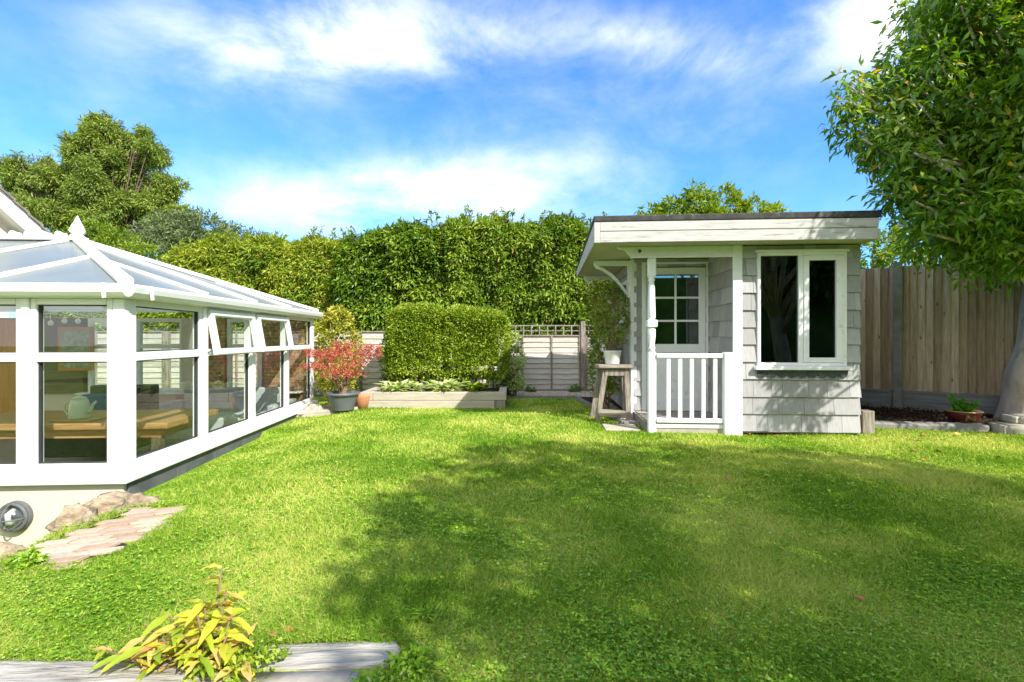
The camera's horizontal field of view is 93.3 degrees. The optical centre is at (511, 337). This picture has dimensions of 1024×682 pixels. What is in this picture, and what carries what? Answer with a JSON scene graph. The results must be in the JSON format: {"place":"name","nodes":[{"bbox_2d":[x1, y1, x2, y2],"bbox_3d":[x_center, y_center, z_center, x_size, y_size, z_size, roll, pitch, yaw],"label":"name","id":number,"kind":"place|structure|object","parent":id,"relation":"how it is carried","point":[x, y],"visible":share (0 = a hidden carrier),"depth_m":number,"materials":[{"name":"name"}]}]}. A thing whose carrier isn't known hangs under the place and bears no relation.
{"place":"outdoors","nodes":[
{"label":"outdoors","id":0,"kind":"place"},
{"bbox_2d":[32,506,194,570],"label":"stone path","id":1,"kind":"structure","parent":0,"point":[78,544],"depth_m":2.64,"materials":[{"name":"beige stone"}]},
{"bbox_2d":[0,0,948,317],"label":"sky","id":2,"kind":"structure","parent":0,"point":[290,117],"materials":[{"name":"blue"}]},
{"bbox_2d":[0,395,1023,681],"bbox_3d":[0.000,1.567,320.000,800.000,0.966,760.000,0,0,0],"label":"ground","id":3,"kind":"structure","parent":0,"point":[365,673],"depth_m":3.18,"materials":[{"name":"green plant"}]},
{"bbox_2d":[0,541,28,560],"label":"rock","id":4,"kind":"object","parent":3,"relation":"on","point":[6,547],"visible":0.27,"depth_m":2.42,"materials":[{"name":"stone"}]},
{"bbox_2d":[0,184,53,317],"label":"house","id":5,"kind":"structure","parent":3,"relation":"on","point":[16,216],"depth_m":8.20,"materials":[{"name":"white paint"}]},
{"bbox_2d":[5,545,49,570],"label":"weed clump","id":6,"kind":"object","parent":3,"relation":"on","point":[20,559],"visible":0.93,"depth_m":2.31,"materials":[{"name":"green plant"}]},
{"bbox_2d":[45,503,99,535],"bbox_3d":[-2.584,1.095,2.858,0.224,0.221,0.219,0,0,5],"label":"rock","id":7,"kind":"object","parent":3,"relation":"on","point":[77,513],"visible":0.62,"depth_m":2.82,"materials":[{"name":"stone"}]},
{"bbox_2d":[0,109,203,249],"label":"broadleaf tree","id":8,"kind":"object","parent":3,"relation":"on","point":[100,174],"visible":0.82,"depth_m":25.44,"materials":[{"name":"green plant"}]},
{"bbox_2d":[81,516,129,560],"bbox_3d":[-2.250,1.102,2.720,0.500,0.001,0.840,0,0,0],"label":"path base","id":9,"kind":"object","parent":3,"relation":"on","point":[121,544],"visible":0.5,"depth_m":2.55,"materials":[{"name":"soil"}]},
{"bbox_2d":[51,215,165,261],"bbox_3d":[-11.619,-1.168,14.076,3.312,4.741,1.840,0,0,0],"label":"golden bush","id":10,"kind":"object","parent":3,"relation":"on","point":[117,238],"visible":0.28,"depth_m":13.97,"materials":[{"name":"green plant"}]},
{"bbox_2d":[89,494,129,516],"bbox_3d":[-2.587,1.107,3.084,0.213,0.218,0.234,0,0,0],"label":"rock","id":11,"kind":"object","parent":3,"relation":"on","point":[103,504],"visible":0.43,"depth_m":3.05,"materials":[{"name":"stone"}]},
{"bbox_2d":[83,490,142,505],"bbox_3d":[-2.676,1.127,3.239,0.238,0.198,0.396,0,0,41],"label":"rock","id":12,"kind":"object","parent":3,"relation":"on","point":[125,495],"visible":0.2,"depth_m":3.22,"materials":[{"name":"stone"}]},
{"bbox_2d":[0,660,234,681],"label":"timber sleeper","id":13,"kind":"object","parent":3,"relation":"on","point":[39,671],"visible":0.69,"depth_m":1.58,"materials":[{"name":"grey wood"}]},
{"bbox_2d":[126,493,161,507],"bbox_3d":[-2.468,1.115,3.224,0.271,0.139,0.168,0,0,-38],"label":"rock","id":14,"kind":"object","parent":3,"relation":"on","point":[141,499],"visible":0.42,"depth_m":3.20,"materials":[{"name":"stone"}]},
{"bbox_2d":[0,216,322,547],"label":"conservatory","id":15,"kind":"object","parent":3,"relation":"on","point":[42,272],"visible":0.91,"depth_m":4.58,"materials":[{"name":"white plastic"}]},
{"bbox_2d":[0,319,15,413],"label":"inner door","id":16,"kind":"structure","parent":15,"relation":"in","point":[7,326],"depth_m":7.49,"materials":[{"name":"brown wood"}]},
{"bbox_2d":[0,298,20,471],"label":"window","id":17,"kind":"structure","parent":15,"relation":"in","point":[5,357],"depth_m":3.70,"materials":[{"name":"white plastic"}]},
{"bbox_2d":[0,500,33,531],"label":"bulkhead lamp","id":18,"kind":"object","parent":15,"relation":"attached to","point":[16,515],"visible":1,"depth_m":3.65,"materials":[{"name":"grey metal"}]},
{"bbox_2d":[13,308,106,327],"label":"string lights","id":19,"kind":"object","parent":15,"relation":"hanging from","point":[77,321],"visible":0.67,"depth_m":4.47,"materials":[{"name":"white glass"}]},
{"bbox_2d":[30,298,112,471],"bbox_3d":[-3.388,0.365,3.751,0.605,1.330,0.074,0,0,-3],"label":"window","id":20,"kind":"structure","parent":15,"relation":"in","point":[38,357],"depth_m":3.72,"materials":[{"name":"white plastic"}]},
{"bbox_2d":[58,327,93,370],"bbox_3d":[-6.771,0.180,7.510,0.520,0.680,0.025,0,0,-3],"label":"picture frame","id":21,"kind":"object","parent":15,"relation":"attached to","point":[75,339],"visible":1,"depth_m":7.50,"materials":[{"name":"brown wood"}]},
{"bbox_2d":[88,318,106,391],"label":"window","id":22,"kind":"structure","parent":15,"relation":"in","point":[91,374],"depth_m":7.62,"materials":[{"name":"white plastic"}]},
{"bbox_2d":[44,384,158,457],"bbox_3d":[-5.246,1.050,6.241,0.800,0.800,0.850,0,0,-3],"label":"armchair","id":23,"kind":"object","parent":15,"relation":"on","point":[147,396],"visible":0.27,"depth_m":5.83,"materials":[{"name":"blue fabric"}]},
{"bbox_2d":[0,409,217,450],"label":"coffee table","id":24,"kind":"object","parent":15,"relation":"on","point":[157,426],"visible":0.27,"depth_m":4.68,"materials":[{"name":"brown wood"}]},
{"bbox_2d":[47,416,106,421],"bbox_3d":[-4.282,0.810,4.789,0.400,0.018,0.260,0,0,0],"label":"serving board","id":25,"kind":"object","parent":24,"relation":"on","point":[90,419],"visible":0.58,"depth_m":4.71,"materials":[{"name":"brown wood"}]},
{"bbox_2d":[63,394,96,418],"bbox_3d":[-4.278,0.681,4.791,0.275,0.238,0.179,0,0,-34],"label":"teapot","id":26,"kind":"object","parent":25,"relation":"on","point":[80,407],"visible":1,"depth_m":4.74,"materials":[{"name":"green ceramic"}]},
{"bbox_2d":[136,318,180,390],"bbox_3d":[-5.590,0.290,7.704,0.720,1.180,0.070,0,0,-3],"label":"window","id":27,"kind":"structure","parent":15,"relation":"in","point":[139,321],"depth_m":7.67,"materials":[{"name":"white plastic"}]},
{"bbox_2d":[131,299,201,466],"bbox_3d":[-3.065,0.365,4.303,0.074,1.330,0.953,0,0,-3],"label":"window","id":28,"kind":"structure","parent":15,"relation":"in","point":[195,353],"depth_m":4.36,"materials":[{"name":"white plastic"}]},
{"bbox_2d":[159,387,296,439],"bbox_3d":[-4.207,1.120,7.077,1.770,0.700,0.800,0,0,-3],"label":"sofa","id":29,"kind":"object","parent":15,"relation":"on","point":[227,403],"visible":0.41,"depth_m":7.32,"materials":[{"name":"fabric"}]},
{"bbox_2d":[207,307,260,438],"bbox_3d":[-3.098,0.365,5.316,0.257,1.330,0.953,0,0,-3],"label":"window","id":30,"kind":"structure","parent":15,"relation":"in","point":[250,326],"depth_m":5.48,"materials":[{"name":"white plastic"}]},
{"bbox_2d":[227,318,262,386],"bbox_3d":[-4.287,0.290,7.778,0.550,1.180,0.070,0,0,-3],"label":"window","id":31,"kind":"structure","parent":15,"relation":"in","point":[230,321],"depth_m":7.74,"materials":[{"name":"white plastic"}]},
{"bbox_2d":[255,313,293,421],"bbox_3d":[-3.123,0.365,6.328,0.190,1.330,0.952,0,0,-3],"label":"window","id":32,"kind":"structure","parent":15,"relation":"in","point":[285,328],"depth_m":6.59,"materials":[{"name":"white plastic"}]},
{"bbox_2d":[289,316,311,408],"bbox_3d":[-3.238,0.365,7.336,0.074,1.330,0.953,0,0,-3],"label":"window","id":33,"kind":"structure","parent":15,"relation":"in","point":[307,346],"depth_m":7.76,"materials":[{"name":"white plastic"}]},
{"bbox_2d":[88,564,291,681],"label":"yellowing plant","id":34,"kind":"object","parent":3,"relation":"on","point":[217,648],"visible":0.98,"depth_m":1.60,"materials":[{"name":"yellow plant"}]},
{"bbox_2d":[44,224,350,330],"bbox_3d":[-6.849,-0.662,10.773,7.296,3.727,1.832,0,0,0],"label":"golden hedge","id":35,"kind":"object","parent":3,"relation":"on","point":[296,271],"visible":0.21,"depth_m":10.30,"materials":[{"name":"green plant"}]},
{"bbox_2d":[123,204,279,266],"bbox_3d":[-12.138,-2.038,19.044,5.519,6.484,3.272,0,0,0],"label":"willow tree","id":36,"kind":"object","parent":3,"relation":"on","point":[185,227],"visible":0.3,"depth_m":18.61,"materials":[{"name":"green plant"}]},
{"bbox_2d":[296,409,304,417],"bbox_3d":[-3.137,1.129,7.151,0.160,0.139,0.154,0,0,5],"label":"rock","id":37,"kind":"object","parent":3,"relation":"on","point":[300,412],"visible":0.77,"depth_m":7.10,"materials":[{"name":"stone"}]},
{"bbox_2d":[243,669,359,681],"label":"stone slab","id":38,"kind":"structure","parent":3,"relation":"on","point":[336,675],"depth_m":1.57,"materials":[{"name":"grey stone"}]},
{"bbox_2d":[303,404,326,410],"bbox_3d":[-2.984,1.112,7.349,0.305,0.207,0.301,0,0,23],"label":"rock","id":39,"kind":"object","parent":3,"relation":"on","point":[314,407],"visible":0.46,"depth_m":7.30,"materials":[{"name":"stone"}]},
{"bbox_2d":[295,407,357,417],"bbox_3d":[-2.835,1.145,7.266,0.984,0.151,0.100,0,0,-21],"label":"stone edging","id":40,"kind":"object","parent":3,"relation":"on","point":[311,413],"visible":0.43,"depth_m":7.21,"materials":[{"name":"grey stone"}]},
{"bbox_2d":[254,640,399,670],"bbox_3d":[-0.630,1.153,1.666,0.483,0.139,0.124,0,0,-2],"label":"timber sleeper","id":41,"kind":"object","parent":3,"relation":"on","point":[359,655],"visible":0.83,"depth_m":1.65,"materials":[{"name":"grey wood"}]},
{"bbox_2d":[313,361,360,403],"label":"shrub","id":42,"kind":"object","parent":3,"relation":"on","point":[325,383],"visible":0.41,"depth_m":7.89,"materials":[{"name":"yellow plant"}]},
{"bbox_2d":[295,340,382,410],"bbox_3d":[-2.628,0.553,7.287,1.391,1.094,0.867,0,0,0],"label":"potted maple","id":43,"kind":"object","parent":3,"relation":"on","point":[342,398],"visible":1,"depth_m":7.25,"materials":[{"name":"red plant"}]},
{"bbox_2d":[314,304,364,389],"bbox_3d":[-3.230,0.235,8.883,1.075,1.733,0.976,0,0,0],"label":"yellow shrub","id":44,"kind":"object","parent":3,"relation":"on","point":[328,321],"visible":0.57,"depth_m":8.79,"materials":[{"name":"green plant"}]},
{"bbox_2d":[95,321,611,394],"bbox_3d":[-2.750,0.440,9.670,12.200,1.520,0.100,0,0,0],"label":"back fence","id":45,"kind":"object","parent":3,"relation":"on","point":[555,362],"visible":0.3,"depth_m":9.67,"materials":[{"name":"grey wood"}]},
{"bbox_2d":[355,394,369,408],"bbox_3d":[-2.330,1.005,7.520,0.270,0.230,0.270,0,0,0],"label":"terracotta pot","id":46,"kind":"object","parent":3,"relation":"on","point":[362,401],"visible":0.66,"depth_m":7.42,"materials":[{"name":"orange ceramic"}]},
{"bbox_2d":[351,670,395,681],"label":"weed clump","id":47,"kind":"object","parent":3,"relation":"on","point":[360,678],"visible":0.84,"depth_m":1.53,"materials":[{"name":"green plant"}]},
{"bbox_2d":[324,207,455,330],"bbox_3d":[-2.522,-0.768,10.525,3.050,3.939,1.990,0,0,0],"label":"laurel hedge","id":48,"kind":"object","parent":3,"relation":"on","point":[378,271],"visible":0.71,"depth_m":9.96,"materials":[{"name":"green plant"}]},
{"bbox_2d":[374,642,442,681],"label":"weed clump","id":49,"kind":"object","parent":3,"relation":"on","point":[400,666],"visible":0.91,"depth_m":1.58,"materials":[{"name":"green plant"}]},
{"bbox_2d":[381,299,450,386],"bbox_3d":[-1.665,0.184,8.494,1.224,1.681,0.869,0,0,0],"label":"box shrub","id":50,"kind":"object","parent":3,"relation":"on","point":[417,342],"visible":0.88,"depth_m":8.21,"materials":[{"name":"green plant"}]},
{"bbox_2d":[402,599,444,631],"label":"grass tuft","id":51,"kind":"object","parent":3,"relation":"on","point":[421,610],"visible":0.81,"depth_m":1.85,"materials":[{"name":"green plant"}]},
{"bbox_2d":[360,386,506,407],"bbox_3d":[-1.225,0.993,8.100,2.270,0.275,1.200,0,0,0],"label":"raised planter","id":52,"kind":"object","parent":3,"relation":"on","point":[491,398],"visible":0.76,"depth_m":7.50,"materials":[{"name":"brown wood"}]},
{"bbox_2d":[374,379,416,391],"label":"plant","id":53,"kind":"object","parent":52,"relation":"on","point":[396,386],"visible":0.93,"depth_m":7.68,"materials":[{"name":"green plant"}]},
{"bbox_2d":[404,382,426,391],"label":"plant","id":54,"kind":"object","parent":52,"relation":"on","point":[416,386],"visible":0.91,"depth_m":7.71,"materials":[{"name":"green plant"}]},
{"bbox_2d":[422,378,468,392],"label":"plant","id":55,"kind":"object","parent":52,"relation":"on","point":[449,385],"visible":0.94,"depth_m":7.69,"materials":[{"name":"green plant"}]},
{"bbox_2d":[459,381,492,392],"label":"plant","id":56,"kind":"object","parent":52,"relation":"on","point":[476,387],"visible":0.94,"depth_m":7.71,"materials":[{"name":"green plant"}]},
{"bbox_2d":[438,303,512,388],"bbox_3d":[-0.638,0.205,8.496,1.341,1.640,0.879,0,0,0],"label":"box shrub","id":57,"kind":"object","parent":3,"relation":"on","point":[475,345],"visible":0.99,"depth_m":8.21,"materials":[{"name":"green plant"}]},
{"bbox_2d":[494,369,519,395],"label":"shrub","id":58,"kind":"object","parent":3,"relation":"on","point":[502,384],"visible":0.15,"depth_m":8.94,"materials":[{"name":"green plant"}]},
{"bbox_2d":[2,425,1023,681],"bbox_3d":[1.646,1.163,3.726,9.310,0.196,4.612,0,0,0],"label":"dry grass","id":59,"kind":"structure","parent":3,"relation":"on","point":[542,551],"depth_m":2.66,"materials":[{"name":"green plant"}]},
{"bbox_2d":[502,331,528,395],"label":"shrub","id":60,"kind":"object","parent":3,"relation":"on","point":[516,383],"visible":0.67,"depth_m":8.67,"materials":[{"name":"green plant"}]},
{"bbox_2d":[434,204,610,334],"bbox_3d":[0.488,-0.827,10.566,4.594,4.056,2.080,0,0,0],"label":"mixed hedge","id":61,"kind":"object","parent":3,"relation":"on","point":[519,273],"visible":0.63,"depth_m":9.98,"materials":[{"name":"green plant"}]},
{"bbox_2d":[524,384,536,391],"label":"weed tuft","id":62,"kind":"object","parent":3,"relation":"on","point":[530,389],"visible":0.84,"depth_m":9.46,"materials":[{"name":"green plant"}]},
{"bbox_2d":[507,396,572,398],"bbox_3d":[0.495,1.103,8.723,1.270,0.095,0.045,0,0,0],"label":"lawn edging","id":63,"kind":"object","parent":3,"relation":"on","point":[531,397],"visible":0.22,"depth_m":8.70,"materials":[{"name":"grey wood"}]},
{"bbox_2d":[566,383,584,391],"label":"weed tuft","id":64,"kind":"object","parent":3,"relation":"on","point":[574,390],"visible":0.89,"depth_m":9.47,"materials":[{"name":"green plant"}]},
{"bbox_2d":[580,397,622,421],"bbox_3d":[1.550,1.090,7.465,0.900,0.001,2.870,0,0,0],"label":"soil strip","id":65,"kind":"object","parent":3,"relation":"on","point":[589,399],"visible":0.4,"depth_m":8.33,"materials":[{"name":"brown soil"}]},
{"bbox_2d":[583,279,621,408],"bbox_3d":[1.382,0.120,7.288,0.612,1.969,0.868,0,0,0],"label":"wall shrub","id":66,"kind":"object","parent":65,"relation":"on","point":[593,356],"visible":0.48,"depth_m":7.23,"materials":[{"name":"green plant"}]},
{"bbox_2d":[573,395,638,424],"bbox_3d":[1.271,1.100,7.352,0.227,0.110,2.747,0,0,-9],"label":"lawn edging","id":67,"kind":"object","parent":3,"relation":"on","point":[589,404],"visible":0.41,"depth_m":6.36,"materials":[{"name":"grey concrete"}]},
{"bbox_2d":[590,364,631,421],"bbox_3d":[1.304,0.730,6.404,0.513,0.750,0.380,0,0,4],"label":"stool","id":68,"kind":"object","parent":3,"relation":"on","point":[603,372],"visible":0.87,"depth_m":6.26,"materials":[{"name":"brown wood"}]},
{"bbox_2d":[590,280,631,363],"bbox_3d":[1.325,-0.205,6.462,0.586,1.116,0.623,0,0,0],"label":"planted pot","id":69,"kind":"object","parent":68,"relation":"on","point":[613,356],"visible":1,"depth_m":6.40,"materials":[{"name":"white ceramic"}]},
{"bbox_2d":[602,424,639,431],"bbox_3d":[1.309,1.099,5.830,0.400,0.042,0.380,0,0,4],"label":"stepping board","id":70,"kind":"object","parent":3,"relation":"on","point":[621,427],"visible":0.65,"depth_m":5.77,"materials":[{"name":"grey wood"}]},
{"bbox_2d":[633,178,790,277],"bbox_3d":[5.145,-1.484,12.541,4.286,5.373,1.965,0,0,0],"label":"bright tree","id":71,"kind":"object","parent":3,"relation":"on","point":[707,204],"visible":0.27,"depth_m":12.32,"materials":[{"name":"green plant"}]},
{"bbox_2d":[576,210,881,435],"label":"summer house","id":72,"kind":"structure","parent":3,"relation":"on","point":[754,326],"depth_m":5.47,"materials":[{"name":"grey wood"}]},
{"bbox_2d":[619,280,628,327],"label":"window","id":73,"kind":"structure","parent":72,"relation":"in","point":[624,283],"depth_m":6.98,"materials":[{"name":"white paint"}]},
{"bbox_2d":[646,267,705,410],"bbox_3d":[2.160,0.025,6.396,0.770,1.890,0.040,0,0,4],"label":"door","id":74,"kind":"structure","parent":72,"relation":"in","point":[700,347],"depth_m":6.38,"materials":[{"name":"white paint"}]},
{"bbox_2d":[754,249,852,377],"bbox_3d":[3.239,-0.263,5.405,1.030,1.433,0.115,0,0,4],"label":"window","id":75,"kind":"structure","parent":72,"relation":"in","point":[804,365],"depth_m":5.39,"materials":[{"name":"white paint"}]},
{"bbox_2d":[860,409,874,434],"bbox_3d":[4.020,0.980,5.500,0.130,0.300,0.120,0,0,4],"label":"timber post","id":76,"kind":"object","parent":3,"relation":"on","point":[867,420],"visible":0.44,"depth_m":5.44,"materials":[{"name":"brown wood"}]},
{"bbox_2d":[860,221,951,268],"bbox_3d":[9.418,-1.073,11.005,3.619,4.550,1.659,0,0,0],"label":"tree","id":77,"kind":"object","parent":3,"relation":"on","point":[884,260],"visible":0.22,"depth_m":10.86,"materials":[{"name":"green plant"}]},
{"bbox_2d":[816,0,1023,418],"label":"garden tree","id":78,"kind":"object","parent":3,"relation":"on","point":[953,170],"visible":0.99,"depth_m":4.97,"materials":[{"name":"green plant"}]},
{"bbox_2d":[860,399,1001,425],"bbox_3d":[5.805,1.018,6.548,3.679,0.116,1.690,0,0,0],"label":"bark chips","id":79,"kind":"object","parent":3,"relation":"on","point":[986,416],"visible":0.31,"depth_m":6.28,"materials":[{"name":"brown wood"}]},
{"bbox_2d":[944,393,983,422],"bbox_3d":[5.548,0.856,5.953,0.375,0.368,0.363,0,0,31],"label":"planted bowl","id":80,"kind":"object","parent":79,"relation":"on","point":[959,410],"visible":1,"depth_m":5.89,"materials":[{"name":"brown ceramic"}]},
{"bbox_2d":[875,420,988,432],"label":"bed kerb","id":81,"kind":"structure","parent":3,"relation":"on","point":[959,427],"depth_m":5.68,"materials":[{"name":"grey stone"}]},
{"bbox_2d":[860,262,1023,415],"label":"side fence","id":82,"kind":"object","parent":3,"relation":"on","point":[934,338],"visible":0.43,"depth_m":6.79,"materials":[{"name":"brown wood"}]},
{"bbox_2d":[988,421,1023,435],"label":"stone block","id":83,"kind":"structure","parent":3,"relation":"on","point":[1005,427],"depth_m":5.45,"materials":[{"name":"grey stone"}]},
{"bbox_2d":[997,413,1023,423],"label":"stone block","id":84,"kind":"structure","parent":83,"relation":"on","point":[1015,418],"depth_m":5.57,"materials":[{"name":"grey stone"}]},
{"label":"gravel path","id":85,"kind":"structure","parent":0,"visible":0},
{"bbox_2d":[507,391,634,420],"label":"gravel","id":86,"kind":"structure","parent":85,"relation":"on","point":[563,393],"depth_m":9.06,"materials":[{"name":"grey gravel"}]}
]}

